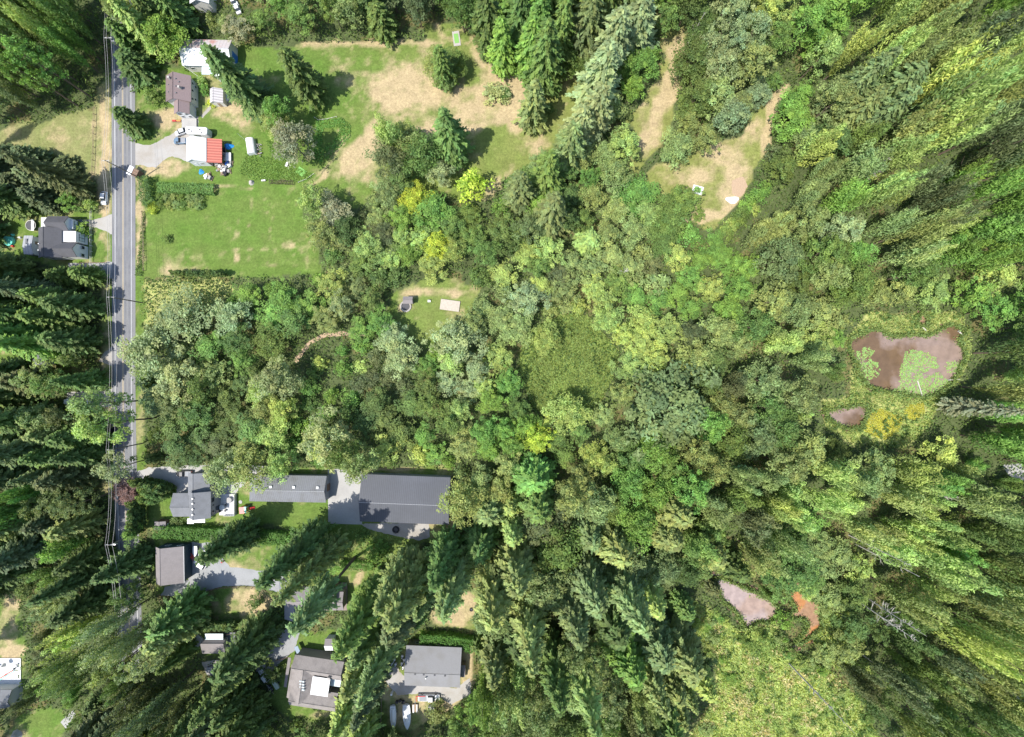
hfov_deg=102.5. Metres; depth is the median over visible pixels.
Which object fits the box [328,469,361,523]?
paved yard
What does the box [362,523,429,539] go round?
gravel yard
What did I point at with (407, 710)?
boat
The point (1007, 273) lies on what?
alder tree
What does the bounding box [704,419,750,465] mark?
maple tree
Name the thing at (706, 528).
poplar tree
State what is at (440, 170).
alder tree
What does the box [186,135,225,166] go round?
shop
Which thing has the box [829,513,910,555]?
poplar tree
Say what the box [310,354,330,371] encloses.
bush
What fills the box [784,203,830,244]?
maple tree
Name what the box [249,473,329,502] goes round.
outbuilding
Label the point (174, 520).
bush
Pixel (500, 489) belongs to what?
maple tree
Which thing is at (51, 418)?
alder tree
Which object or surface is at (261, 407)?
maple tree
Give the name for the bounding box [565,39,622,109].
fir tree
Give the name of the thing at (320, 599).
fir tree
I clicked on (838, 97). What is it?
maple tree
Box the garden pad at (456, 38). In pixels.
[452,31,460,45]
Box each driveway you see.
[67,389,111,406]
[68,261,111,278]
[88,214,111,233]
[99,348,111,365]
[135,116,198,167]
[137,465,272,493]
[161,542,295,595]
[202,660,218,675]
[256,629,299,671]
[279,575,347,620]
[386,666,470,703]
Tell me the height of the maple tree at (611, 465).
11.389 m
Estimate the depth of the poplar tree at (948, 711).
123.51 m
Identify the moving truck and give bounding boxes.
[111,423,119,433]
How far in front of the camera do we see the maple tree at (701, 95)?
130.88 m
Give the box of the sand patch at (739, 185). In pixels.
[731,177,747,196]
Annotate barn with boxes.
[179,39,237,81]
[359,472,450,524]
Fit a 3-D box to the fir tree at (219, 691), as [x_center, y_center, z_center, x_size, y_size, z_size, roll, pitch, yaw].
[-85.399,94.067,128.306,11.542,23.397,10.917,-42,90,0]
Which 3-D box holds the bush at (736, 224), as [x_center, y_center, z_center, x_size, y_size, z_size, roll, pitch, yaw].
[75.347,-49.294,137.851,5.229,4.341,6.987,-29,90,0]
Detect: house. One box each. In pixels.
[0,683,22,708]
[37,216,87,259]
[166,71,197,127]
[169,471,221,523]
[190,0,216,12]
[284,647,347,711]
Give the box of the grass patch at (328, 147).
[312,117,350,164]
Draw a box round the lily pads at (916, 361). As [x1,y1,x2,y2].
[856,347,957,401]
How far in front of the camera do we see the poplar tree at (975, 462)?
135.40 m
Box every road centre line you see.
[122,134,128,609]
[123,180,129,621]
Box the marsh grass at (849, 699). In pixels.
[691,591,879,736]
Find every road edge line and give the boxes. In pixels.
[113,36,122,659]
[131,388,138,650]
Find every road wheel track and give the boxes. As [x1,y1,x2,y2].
[115,19,124,659]
[119,43,128,694]
[124,76,133,690]
[128,84,137,666]
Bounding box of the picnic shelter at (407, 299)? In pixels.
[403,296,412,303]
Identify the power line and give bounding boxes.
[101,160,107,296]
[104,42,108,155]
[106,297,109,445]
[113,297,116,446]
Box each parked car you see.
[99,191,108,204]
[174,137,185,144]
[175,128,186,136]
[176,470,192,476]
[193,561,206,569]
[206,665,214,673]
[233,1,241,14]
[258,668,269,682]
[266,684,273,693]
[272,678,279,689]
[418,693,439,701]
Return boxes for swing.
[294,643,299,653]
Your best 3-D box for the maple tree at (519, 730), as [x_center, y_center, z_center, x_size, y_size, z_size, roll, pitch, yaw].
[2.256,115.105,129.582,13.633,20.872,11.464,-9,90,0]
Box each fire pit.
[392,526,398,532]
[400,302,411,311]
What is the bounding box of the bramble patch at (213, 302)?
[139,278,431,557]
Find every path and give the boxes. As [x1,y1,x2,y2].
[201,103,211,117]
[294,331,364,362]
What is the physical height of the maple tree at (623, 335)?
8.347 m
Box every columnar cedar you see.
[123,521,146,532]
[124,499,136,507]
[124,525,145,536]
[125,516,146,527]
[126,506,147,516]
[126,512,147,522]
[126,515,147,524]
[127,475,148,484]
[127,505,144,513]
[128,504,146,511]
[129,475,150,487]
[129,503,144,508]
[129,510,146,519]
[131,523,147,532]
[136,477,155,488]
[140,478,156,487]
[143,479,162,490]
[143,480,164,491]
[147,500,161,504]
[149,494,161,500]
[151,482,169,491]
[151,483,173,494]
[154,481,170,493]
[155,491,173,501]
[161,485,176,494]
[168,269,180,276]
[180,270,192,277]
[187,270,199,276]
[201,619,215,632]
[205,270,215,276]
[210,618,224,631]
[211,270,221,276]
[215,618,229,631]
[217,271,228,276]
[220,619,234,630]
[224,618,240,632]
[225,618,233,631]
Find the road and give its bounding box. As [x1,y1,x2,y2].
[110,0,143,696]
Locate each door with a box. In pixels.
[186,547,191,559]
[186,561,191,572]
[232,51,237,62]
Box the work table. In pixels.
[225,152,231,161]
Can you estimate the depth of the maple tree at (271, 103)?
128.33 m
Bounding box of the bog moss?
[863,403,924,439]
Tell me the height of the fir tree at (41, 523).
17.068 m
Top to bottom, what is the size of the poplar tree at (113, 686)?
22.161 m
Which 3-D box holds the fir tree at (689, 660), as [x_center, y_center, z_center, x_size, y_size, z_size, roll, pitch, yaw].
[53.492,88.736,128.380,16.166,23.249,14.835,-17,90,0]
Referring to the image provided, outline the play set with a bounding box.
[239,505,254,513]
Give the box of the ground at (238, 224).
[0,0,1023,736]
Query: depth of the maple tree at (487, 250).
132.09 m
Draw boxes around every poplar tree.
[0,0,52,47]
[0,0,81,61]
[0,17,78,82]
[0,24,62,69]
[0,42,25,61]
[0,48,43,82]
[0,51,58,96]
[0,73,39,97]
[0,80,48,112]
[0,94,22,111]
[0,484,55,505]
[0,496,42,529]
[0,704,16,723]
[1,17,47,52]
[2,0,64,39]
[3,695,36,719]
[17,563,67,589]
[18,0,78,44]
[19,677,49,699]
[22,0,77,31]
[25,644,93,693]
[26,665,46,677]
[28,633,42,644]
[29,595,65,619]
[29,625,58,642]
[30,644,48,664]
[31,25,99,72]
[32,0,103,45]
[33,672,57,696]
[34,613,109,665]
[36,535,93,563]
[36,649,97,701]
[38,643,59,658]
[44,0,94,25]
[45,16,101,60]
[47,663,96,698]
[61,683,84,704]
[62,696,78,708]
[67,710,91,730]
[70,599,148,650]
[74,623,143,674]
[92,626,149,670]
[94,651,140,691]
[97,655,157,708]
[99,0,136,26]
[99,669,158,722]
[101,670,148,709]
[102,677,178,736]
[106,695,165,736]
[115,669,195,736]
[139,606,166,630]
[141,702,193,736]
[148,684,202,736]
[371,111,406,148]
[468,664,492,732]
[488,661,524,731]
[508,655,537,697]
[613,706,633,736]
[623,684,654,736]
[625,683,661,733]
[682,528,722,570]
[692,512,730,546]
[693,492,734,530]
[718,483,764,514]
[719,370,750,398]
[719,464,764,495]
[732,504,782,549]
[734,535,792,578]
[741,215,783,249]
[746,466,789,492]
[751,491,803,523]
[758,584,777,602]
[762,326,804,354]
[764,205,798,240]
[764,527,820,565]
[772,478,813,508]
[778,505,822,540]
[784,350,836,373]
[788,179,831,211]
[791,121,846,167]
[797,409,814,422]
[799,484,857,523]
[801,155,850,185]
[807,458,867,493]
[817,176,873,215]
[820,362,846,382]
[821,486,870,512]
[823,20,897,80]
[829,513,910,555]
[830,138,894,183]
[835,119,893,155]
[835,657,885,710]
[841,467,891,499]
[844,164,938,209]
[847,0,881,17]
[850,676,902,724]
[853,205,924,236]
[857,177,919,209]
[862,655,945,733]
[864,12,937,77]
[865,0,898,26]
[865,0,927,49]
[866,131,938,181]
[866,574,954,630]
[868,228,957,267]
[868,535,923,570]
[870,201,972,245]
[873,98,950,152]
[873,481,941,520]
[873,515,953,556]
[874,0,940,46]
[875,671,966,736]
[876,596,939,634]
[878,32,946,81]
[879,643,954,701]
[880,616,943,663]
[881,697,932,736]
[882,452,950,497]
[883,52,1013,141]
[891,0,972,65]
[893,236,951,261]
[893,486,957,521]
[893,718,922,736]
[895,541,1006,599]
[895,563,970,604]
[896,171,981,214]
[898,192,1000,234]
[899,159,956,197]
[901,626,994,689]
[902,516,981,552]
[903,98,997,156]
[905,680,978,736]
[906,21,1009,106]
[906,174,972,213]
[906,706,939,735]
[907,602,1023,683]
[907,652,985,711]
[912,0,971,33]
[914,98,1023,157]
[918,154,998,195]
[918,205,986,232]
[920,54,1023,128]
[923,538,999,574]
[924,574,1023,633]
[925,469,975,500]
[928,19,986,68]
[928,625,1018,684]
[930,1,1023,76]
[932,228,994,267]
[935,98,1023,155]
[936,128,1023,178]
[937,0,983,27]
[937,511,1021,554]
[938,642,1023,708]
[938,715,981,736]
[941,464,986,482]
[941,605,1023,658]
[943,480,1023,524]
[949,239,1023,273]
[950,50,1023,104]
[950,684,1023,736]
[951,46,1020,99]
[953,0,1022,40]
[954,166,1023,206]
[955,208,1023,242]
[957,593,1023,639]
[958,697,1014,736]
[959,74,1023,121]
[959,380,1023,401]
[959,427,1023,461]
[963,456,988,471]
[963,721,988,736]
[964,680,1023,731]
[965,103,1023,143]
[966,14,1023,64]
[968,190,1023,218]
[968,495,1023,533]
[969,547,1023,586]
[971,574,1023,609]
[972,339,1023,363]
[972,400,1023,423]
[973,142,1023,177]
[974,612,1023,649]
[976,178,1023,201]
[977,566,1023,592]
[978,125,1023,149]
[979,157,1023,181]
[979,503,1023,532]
[980,221,1023,250]
[983,523,1023,552]
[985,550,1023,570]
[986,423,1023,438]
[987,665,1023,702]
[988,400,1023,423]
[989,13,1023,51]
[989,522,1023,543]
[991,476,1023,492]
[994,363,1023,383]
[995,646,1023,684]
[1001,188,1022,203]
[1003,459,1023,466]
[1005,688,1023,705]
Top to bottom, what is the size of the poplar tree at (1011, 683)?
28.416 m
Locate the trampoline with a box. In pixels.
[25,219,36,230]
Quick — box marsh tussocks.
[691,310,970,736]
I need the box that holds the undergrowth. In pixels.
[0,0,1023,736]
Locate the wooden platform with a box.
[440,299,459,311]
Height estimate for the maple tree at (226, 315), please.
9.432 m
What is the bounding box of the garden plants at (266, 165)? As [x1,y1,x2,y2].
[238,140,310,181]
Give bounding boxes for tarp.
[224,143,233,149]
[726,197,738,203]
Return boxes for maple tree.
[106,579,146,614]
[109,477,138,504]
[115,321,184,387]
[120,490,140,505]
[135,10,194,63]
[150,282,217,343]
[150,343,207,412]
[201,447,249,497]
[212,298,253,339]
[225,442,280,493]
[244,377,272,408]
[246,320,288,364]
[247,354,305,401]
[249,394,279,425]
[251,420,291,451]
[256,90,280,115]
[259,108,294,141]
[261,94,293,125]
[266,447,300,484]
[268,396,299,428]
[271,117,317,168]
[295,180,327,222]
[295,404,356,473]
[304,213,337,251]
[314,188,354,229]
[323,437,361,471]
[327,288,357,320]
[327,553,343,575]
[333,207,364,246]
[337,441,380,484]
[352,225,387,270]
[362,138,412,186]
[364,205,390,227]
[365,219,400,256]
[369,173,405,211]
[372,320,415,351]
[377,242,400,268]
[381,0,405,13]
[382,204,420,232]
[382,335,422,380]
[386,120,424,159]
[388,226,411,249]
[395,242,422,266]
[397,124,441,181]
[397,179,434,215]
[402,0,430,27]
[404,190,455,235]
[407,226,438,253]
[420,230,452,260]
[420,313,488,364]
[421,44,453,81]
[423,0,436,9]
[432,61,455,89]
[433,0,457,12]
[436,205,465,241]
[437,475,488,528]
[443,236,465,263]
[445,0,476,32]
[446,46,468,78]
[452,202,485,227]
[454,166,495,204]
[460,310,487,341]
[461,218,487,256]
[465,237,503,267]
[468,415,502,451]
[470,603,510,640]
[471,373,495,399]
[472,435,504,461]
[475,386,511,413]
[482,338,515,376]
[483,302,514,337]
[485,470,513,505]
[486,206,527,255]
[490,417,517,440]
[491,686,529,735]
[495,364,524,402]
[499,306,533,348]
[501,278,551,316]
[505,392,531,423]
[506,716,537,736]
[507,729,534,736]
[510,236,544,271]
[510,411,542,438]
[511,210,545,244]
[514,420,556,453]
[519,669,549,711]
[522,677,558,736]
[524,564,575,614]
[527,316,561,356]
[533,523,582,577]
[535,709,580,736]
[540,392,592,435]
[561,47,585,80]
[576,142,599,171]
[576,183,607,211]
[577,50,596,84]
[578,439,608,470]
[588,484,636,528]
[591,139,615,170]
[591,303,624,333]
[591,401,615,431]
[596,152,633,197]
[596,216,619,248]
[598,452,618,477]
[599,196,634,223]
[603,425,635,451]
[604,122,640,167]
[607,92,628,123]
[607,322,638,344]
[608,349,654,383]
[610,171,660,220]
[610,377,636,408]
[610,464,647,508]
[611,540,654,582]
[614,50,641,84]
[616,437,651,480]
[616,502,657,555]
[617,212,650,251]
[620,74,645,102]
[622,44,661,82]
[623,357,722,461]
[626,304,658,335]
[629,195,665,232]
[630,471,672,513]
[637,429,676,475]
[638,546,681,586]
[645,191,693,239]
[647,226,678,265]
[649,446,686,487]
[659,126,692,170]
[659,184,705,216]
[663,462,715,515]
[667,31,715,84]
[669,555,702,588]
[671,0,711,28]
[672,336,716,374]
[673,72,718,121]
[673,110,700,133]
[675,318,708,346]
[676,435,717,467]
[685,4,718,44]
[687,119,721,154]
[688,449,729,487]
[690,407,734,445]
[692,272,725,305]
[694,71,735,120]
[695,29,725,68]
[697,46,740,83]
[697,313,740,348]
[698,226,727,257]
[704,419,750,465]
[705,391,737,422]
[707,0,750,51]
[708,243,739,274]
[709,0,756,26]
[710,292,743,320]
[712,94,751,135]
[718,26,747,63]
[718,329,753,358]
[720,398,756,431]
[721,274,758,301]
[723,253,759,282]
[725,90,754,117]
[726,40,777,89]
[731,10,772,58]
[731,306,776,346]
[731,356,786,401]
[735,415,780,459]
[741,0,782,42]
[744,74,773,109]
[745,0,782,19]
[746,388,788,425]
[748,279,790,323]
[752,234,808,284]
[758,19,793,63]
[761,407,803,451]
[762,147,798,189]
[763,449,813,484]
[765,71,785,90]
[768,88,816,144]
[771,375,818,414]
[774,288,818,327]
[775,86,800,115]
[778,416,828,474]
[779,263,811,301]
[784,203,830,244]
[796,231,846,276]
[808,255,853,290]
[809,73,858,129]
[809,119,855,166]
[816,234,854,265]
[817,211,866,243]
[822,435,851,465]
[823,254,877,309]
[846,238,880,264]
[861,275,891,308]
[884,259,940,288]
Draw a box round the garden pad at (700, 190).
[692,185,703,194]
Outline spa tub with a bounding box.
[226,497,232,502]
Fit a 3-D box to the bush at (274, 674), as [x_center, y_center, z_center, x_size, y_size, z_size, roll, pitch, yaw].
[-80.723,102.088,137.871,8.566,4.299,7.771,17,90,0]
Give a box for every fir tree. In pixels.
[0,142,7,168]
[0,144,16,167]
[0,149,97,199]
[0,163,11,183]
[0,172,33,191]
[0,183,38,220]
[0,216,11,249]
[0,248,15,259]
[0,251,44,281]
[0,270,47,297]
[0,275,66,305]
[0,294,35,306]
[0,300,39,324]
[0,357,32,376]
[0,364,60,397]
[0,387,39,409]
[0,399,62,435]
[0,436,45,469]
[0,462,45,495]
[0,499,39,521]
[0,507,47,541]
[0,531,77,574]
[0,533,40,551]
[0,560,44,589]
[0,579,21,601]
[6,465,69,486]
[10,143,53,165]
[10,166,65,197]
[15,185,69,215]
[15,285,84,306]
[17,445,73,469]
[19,495,86,535]
[25,564,102,606]
[30,464,98,493]
[33,325,107,359]
[35,291,106,327]
[41,505,112,542]
[42,265,83,290]
[44,414,112,451]
[44,582,119,629]
[48,367,112,392]
[48,442,113,468]
[51,533,119,576]
[53,153,82,177]
[65,704,117,736]
[66,263,108,290]
[81,685,110,714]
[88,697,149,736]
[90,543,155,585]
[130,718,162,736]
[136,375,159,388]
[138,610,211,658]
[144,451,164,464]
[144,581,218,641]
[154,322,176,337]
[155,638,199,675]
[170,680,214,736]
[186,696,225,736]
[187,674,250,732]
[194,513,262,566]
[199,40,257,99]
[199,43,275,122]
[202,722,226,736]
[206,672,262,733]
[207,607,288,685]
[211,650,273,701]
[219,688,272,736]
[237,707,277,736]
[252,516,338,591]
[270,528,351,607]
[276,43,329,111]
[285,556,355,637]
[327,689,358,736]
[331,566,386,663]
[338,643,380,703]
[340,727,373,736]
[346,616,381,671]
[347,583,363,616]
[347,706,385,736]
[349,660,394,732]
[353,619,413,711]
[356,0,391,22]
[365,0,400,47]
[372,543,418,616]
[374,725,404,736]
[379,608,428,651]
[380,545,431,634]
[412,584,437,621]
[413,607,431,629]
[424,524,466,592]
[429,106,475,172]
[430,44,459,91]
[433,536,474,624]
[459,0,477,27]
[461,520,501,567]
[468,0,504,60]
[470,556,514,633]
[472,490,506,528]
[483,14,517,82]
[492,533,540,600]
[495,0,512,18]
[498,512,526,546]
[498,609,547,666]
[499,169,537,216]
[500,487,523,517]
[502,0,532,56]
[504,449,558,496]
[508,585,550,677]
[511,11,540,89]
[511,78,550,135]
[515,16,566,98]
[518,479,558,525]
[522,0,551,30]
[525,149,565,205]
[531,191,572,241]
[538,627,571,717]
[547,0,559,18]
[552,0,575,67]
[552,119,586,181]
[553,577,590,651]
[555,104,597,155]
[563,631,602,736]
[564,551,611,619]
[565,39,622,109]
[567,507,602,553]
[568,0,607,61]
[571,0,578,28]
[572,0,582,20]
[579,78,614,146]
[582,2,632,72]
[586,582,632,651]
[595,518,636,569]
[595,621,647,692]
[597,0,621,36]
[598,558,652,638]
[617,0,635,8]
[622,0,659,69]
[622,694,663,736]
[631,615,677,675]
[634,573,667,620]
[641,658,671,720]
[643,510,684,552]
[648,696,683,736]
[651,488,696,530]
[653,0,660,8]
[664,614,707,683]
[666,588,696,621]
[677,706,690,732]
[683,683,698,715]
[814,45,903,117]
[819,85,889,143]
[852,85,922,136]
[861,59,930,121]
[935,395,1023,417]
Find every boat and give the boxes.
[193,545,198,556]
[390,704,396,729]
[402,703,411,729]
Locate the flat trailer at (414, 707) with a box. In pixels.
[412,704,417,712]
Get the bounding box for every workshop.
[155,542,191,585]
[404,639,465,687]
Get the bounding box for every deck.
[219,494,236,515]
[223,631,236,646]
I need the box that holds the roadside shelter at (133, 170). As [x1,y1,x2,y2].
[126,166,143,177]
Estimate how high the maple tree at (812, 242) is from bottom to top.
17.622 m
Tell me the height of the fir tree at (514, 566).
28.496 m
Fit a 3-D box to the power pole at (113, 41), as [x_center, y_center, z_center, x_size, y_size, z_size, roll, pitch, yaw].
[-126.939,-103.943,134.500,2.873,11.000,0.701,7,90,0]
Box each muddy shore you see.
[712,571,780,633]
[773,580,826,650]
[818,404,872,433]
[846,323,962,399]
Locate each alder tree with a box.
[0,34,92,97]
[0,48,78,106]
[8,358,64,399]
[12,403,71,434]
[14,565,57,601]
[16,488,73,520]
[27,604,48,621]
[29,369,71,399]
[33,483,95,519]
[41,404,94,430]
[48,487,109,518]
[52,353,83,365]
[52,590,76,612]
[54,191,81,212]
[62,385,148,422]
[70,405,156,445]
[85,643,145,689]
[90,449,143,483]
[114,644,177,685]
[120,523,145,545]
[135,384,178,417]
[138,645,172,668]
[152,390,197,421]
[153,409,193,440]
[161,431,194,462]
[166,454,182,470]
[172,340,201,363]
[177,395,217,434]
[181,374,219,407]
[182,448,208,468]
[183,424,221,452]
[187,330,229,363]
[199,359,232,388]
[202,435,230,456]
[210,411,241,447]
[212,375,243,410]
[215,13,232,38]
[216,322,253,356]
[221,14,254,47]
[223,400,254,435]
[227,348,259,377]
[227,370,250,395]
[231,431,260,458]
[232,278,261,305]
[235,413,269,444]
[245,7,276,36]
[245,360,267,386]
[251,300,288,331]
[261,725,281,736]
[265,0,293,21]
[268,276,300,310]
[274,304,311,339]
[284,0,315,35]
[291,0,314,14]
[291,287,332,323]
[293,725,317,736]
[300,435,327,461]
[308,300,347,333]
[311,727,330,736]
[312,0,337,16]
[315,266,348,301]
[318,0,342,30]
[332,0,365,32]
[333,232,351,252]
[342,277,367,301]
[347,313,378,344]
[348,251,375,276]
[352,400,383,438]
[355,286,382,315]
[360,387,390,416]
[366,302,396,339]
[369,401,406,443]
[374,426,406,464]
[386,417,416,449]
[388,160,413,193]
[393,387,427,416]
[413,353,439,377]
[414,367,441,397]
[414,390,448,421]
[414,421,438,449]
[417,245,448,285]
[425,160,455,186]
[425,441,448,465]
[433,403,463,435]
[436,351,464,378]
[436,366,463,397]
[446,703,470,736]
[447,398,473,424]
[447,426,479,462]
[453,690,492,730]
[457,377,478,403]
[466,353,491,383]
[471,460,494,490]
[473,686,497,712]
[473,725,500,736]
[482,712,501,736]
[486,258,518,286]
[493,443,521,479]
[499,431,524,460]
[515,510,562,547]
[523,255,552,277]
[524,191,545,216]
[526,147,544,172]
[529,276,552,295]
[534,235,565,267]
[538,413,552,431]
[543,261,575,286]
[546,270,580,313]
[547,425,571,452]
[550,491,572,532]
[554,190,570,204]
[554,441,579,468]
[554,473,593,520]
[557,628,588,676]
[558,165,578,190]
[560,181,583,209]
[560,249,586,280]
[562,206,579,233]
[565,458,598,494]
[565,675,581,716]
[569,420,591,446]
[569,719,590,736]
[572,482,616,526]
[572,711,605,736]
[573,206,595,231]
[573,635,608,691]
[576,166,602,192]
[578,251,607,284]
[582,271,604,302]
[591,286,617,313]
[593,239,623,274]
[595,663,630,730]
[595,682,620,736]
[602,265,634,298]
[616,252,645,286]
[618,282,645,313]
[622,326,659,359]
[637,290,670,318]
[639,253,664,275]
[644,343,669,372]
[648,312,689,345]
[653,1,683,37]
[659,0,678,9]
[663,243,692,273]
[663,280,695,307]
[675,263,704,293]
[676,298,707,320]
[683,245,713,270]
[689,369,724,401]
[700,344,734,378]
[755,551,803,604]
[765,0,796,27]
[770,522,807,561]
[780,554,825,597]
[782,5,827,55]
[790,118,828,149]
[790,501,831,534]
[792,79,814,104]
[794,320,834,368]
[795,0,847,36]
[795,570,821,601]
[797,531,834,559]
[798,551,835,585]
[800,27,832,62]
[800,30,843,82]
[802,294,844,336]
[810,642,835,668]
[811,582,848,618]
[821,327,848,350]
[821,536,859,580]
[823,8,853,44]
[824,0,865,16]
[826,628,870,664]
[830,601,875,644]
[834,570,880,619]
[843,552,876,581]
[848,446,898,487]
[856,614,890,646]
[885,280,917,306]
[904,267,950,313]
[917,434,959,469]
[942,274,998,313]
[966,291,1019,332]
[975,263,1022,297]
[990,288,1023,317]
[993,311,1023,347]
[1000,246,1023,277]
[1013,297,1023,323]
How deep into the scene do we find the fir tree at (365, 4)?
133.50 m
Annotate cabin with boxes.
[200,634,227,653]
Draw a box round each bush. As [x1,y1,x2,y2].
[73,220,90,236]
[75,218,89,225]
[80,199,98,211]
[143,85,161,107]
[145,201,159,213]
[147,425,165,443]
[154,193,164,200]
[156,199,165,209]
[161,234,172,243]
[162,193,171,202]
[164,199,173,209]
[169,517,186,532]
[170,193,178,201]
[170,200,182,210]
[177,193,187,200]
[180,199,190,209]
[185,193,194,201]
[186,200,194,211]
[192,193,202,202]
[193,75,207,86]
[194,199,203,210]
[199,82,209,96]
[205,10,218,32]
[205,99,215,107]
[210,451,232,467]
[226,295,241,311]
[244,593,265,610]
[245,13,259,33]
[260,658,286,683]
[263,282,284,302]
[284,527,295,542]
[287,417,309,438]
[287,433,304,454]
[289,718,302,733]
[296,166,306,175]
[298,375,322,398]
[299,394,322,413]
[302,415,328,433]
[306,366,322,383]
[309,273,323,288]
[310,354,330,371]
[310,458,326,469]
[316,401,336,420]
[321,247,344,265]
[323,387,342,406]
[333,357,353,377]
[334,342,349,355]
[337,263,365,286]
[339,403,360,425]
[341,387,360,412]
[348,373,369,397]
[350,358,371,373]
[351,336,374,355]
[354,529,370,547]
[356,210,370,220]
[358,364,382,387]
[363,537,389,567]
[365,347,388,368]
[366,193,380,208]
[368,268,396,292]
[378,370,398,390]
[380,455,397,468]
[385,263,410,287]
[393,373,413,394]
[407,442,432,466]
[423,698,449,724]
[426,341,446,363]
[441,455,455,470]
[453,464,468,478]
[468,292,493,317]
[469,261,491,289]
[482,81,510,105]
[491,194,508,217]
[494,282,514,306]
[498,84,511,98]
[500,174,511,188]
[520,165,528,172]
[541,302,560,318]
[543,102,557,117]
[569,295,589,316]
[609,128,625,146]
[620,107,631,125]
[620,171,637,186]
[632,240,653,267]
[637,272,671,297]
[652,47,661,60]
[673,221,702,248]
[691,206,705,222]
[692,618,705,633]
[696,607,705,615]
[698,722,715,736]
[699,618,711,632]
[703,639,712,649]
[703,648,714,657]
[705,615,717,626]
[705,629,719,645]
[705,654,718,666]
[711,608,720,617]
[713,614,724,624]
[716,223,735,244]
[718,656,726,663]
[720,217,739,234]
[720,661,732,671]
[722,672,740,686]
[723,616,732,627]
[727,211,746,228]
[730,205,752,227]
[735,634,748,643]
[737,193,760,214]
[741,638,754,649]
[743,625,759,639]
[743,629,758,646]
[744,188,767,204]
[748,203,760,217]
[754,180,772,196]
[757,629,768,642]
[764,143,781,160]
[771,610,793,629]
[772,631,788,645]
[780,634,787,644]
[780,641,795,656]
[780,642,795,657]
[783,645,798,659]
[789,728,799,736]
[794,653,808,671]
[795,655,808,671]
[799,656,815,672]
[813,388,826,400]
[816,667,830,676]
[830,311,853,329]
[834,683,846,697]
[855,695,865,706]
[859,709,874,724]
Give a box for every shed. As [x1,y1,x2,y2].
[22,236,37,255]
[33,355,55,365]
[154,519,169,530]
[210,87,226,106]
[324,635,335,649]
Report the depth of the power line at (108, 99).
129.41 m
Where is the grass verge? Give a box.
[135,175,157,275]
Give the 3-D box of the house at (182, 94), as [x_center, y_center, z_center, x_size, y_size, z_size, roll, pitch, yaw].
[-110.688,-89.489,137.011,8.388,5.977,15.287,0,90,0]
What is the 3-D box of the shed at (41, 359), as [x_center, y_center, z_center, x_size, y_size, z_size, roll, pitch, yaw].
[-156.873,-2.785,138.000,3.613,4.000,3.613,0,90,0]
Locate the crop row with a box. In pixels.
[156,181,216,196]
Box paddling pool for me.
[3,236,15,246]
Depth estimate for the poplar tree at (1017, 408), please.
128.50 m
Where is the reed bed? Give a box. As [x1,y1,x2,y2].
[518,314,619,426]
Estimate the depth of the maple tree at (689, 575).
130.21 m
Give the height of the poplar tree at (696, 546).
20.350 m
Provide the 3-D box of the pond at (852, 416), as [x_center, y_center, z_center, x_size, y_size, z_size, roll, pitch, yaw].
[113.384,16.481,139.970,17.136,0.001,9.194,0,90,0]
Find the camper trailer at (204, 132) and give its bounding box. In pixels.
[186,126,213,137]
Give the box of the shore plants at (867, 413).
[711,310,972,648]
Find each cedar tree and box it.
[0,315,17,326]
[0,320,53,338]
[0,329,81,366]
[0,429,30,459]
[15,305,87,331]
[20,419,73,445]
[104,18,145,54]
[107,0,174,58]
[111,105,153,141]
[113,47,160,92]
[131,0,161,32]
[132,0,184,37]
[152,0,202,38]
[177,0,197,17]
[469,633,483,655]
[471,613,483,633]
[479,632,510,691]
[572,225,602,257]
[658,670,687,709]
[671,655,700,688]
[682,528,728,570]
[689,561,711,579]
[690,657,717,703]
[702,577,720,596]
[714,540,750,582]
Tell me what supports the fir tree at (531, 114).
on the ground at (238, 224)
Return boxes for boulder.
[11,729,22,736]
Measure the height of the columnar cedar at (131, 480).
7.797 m
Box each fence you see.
[91,106,95,174]
[141,211,144,270]
[206,586,277,596]
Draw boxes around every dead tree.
[789,663,849,727]
[848,534,910,565]
[848,594,916,640]
[855,543,919,576]
[868,598,925,635]
[1004,464,1023,479]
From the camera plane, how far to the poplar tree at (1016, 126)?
124.51 m
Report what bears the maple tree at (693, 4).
on the ground at (238, 224)
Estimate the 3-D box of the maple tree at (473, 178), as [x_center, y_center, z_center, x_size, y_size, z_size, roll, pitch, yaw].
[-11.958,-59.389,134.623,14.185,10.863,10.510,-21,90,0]
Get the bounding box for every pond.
[713,574,775,626]
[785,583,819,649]
[822,406,864,426]
[851,326,963,395]
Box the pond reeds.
[822,310,972,448]
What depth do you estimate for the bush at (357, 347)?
137.04 m
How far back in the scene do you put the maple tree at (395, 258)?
135.68 m
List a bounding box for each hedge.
[151,523,289,546]
[268,179,293,184]
[333,559,373,571]
[419,629,475,653]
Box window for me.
[79,234,84,241]
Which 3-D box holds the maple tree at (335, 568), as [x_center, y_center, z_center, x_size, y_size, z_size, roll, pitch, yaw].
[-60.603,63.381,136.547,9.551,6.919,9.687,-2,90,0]
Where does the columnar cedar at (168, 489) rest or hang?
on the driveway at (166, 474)
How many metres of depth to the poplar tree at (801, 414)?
135.98 m
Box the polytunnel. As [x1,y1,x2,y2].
[245,137,257,155]
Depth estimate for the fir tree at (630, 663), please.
122.84 m
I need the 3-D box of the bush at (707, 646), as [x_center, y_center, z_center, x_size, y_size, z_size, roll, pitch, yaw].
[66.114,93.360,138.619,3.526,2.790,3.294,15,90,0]
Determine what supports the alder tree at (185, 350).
on the ground at (238, 224)
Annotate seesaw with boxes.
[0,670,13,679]
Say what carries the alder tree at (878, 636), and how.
on the ground at (238, 224)
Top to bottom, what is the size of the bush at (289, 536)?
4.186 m
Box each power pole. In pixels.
[102,160,139,177]
[104,37,120,47]
[109,443,143,449]
[110,297,143,302]
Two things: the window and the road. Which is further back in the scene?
the road
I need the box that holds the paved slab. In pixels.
[61,710,75,727]
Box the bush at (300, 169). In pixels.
[296,166,306,175]

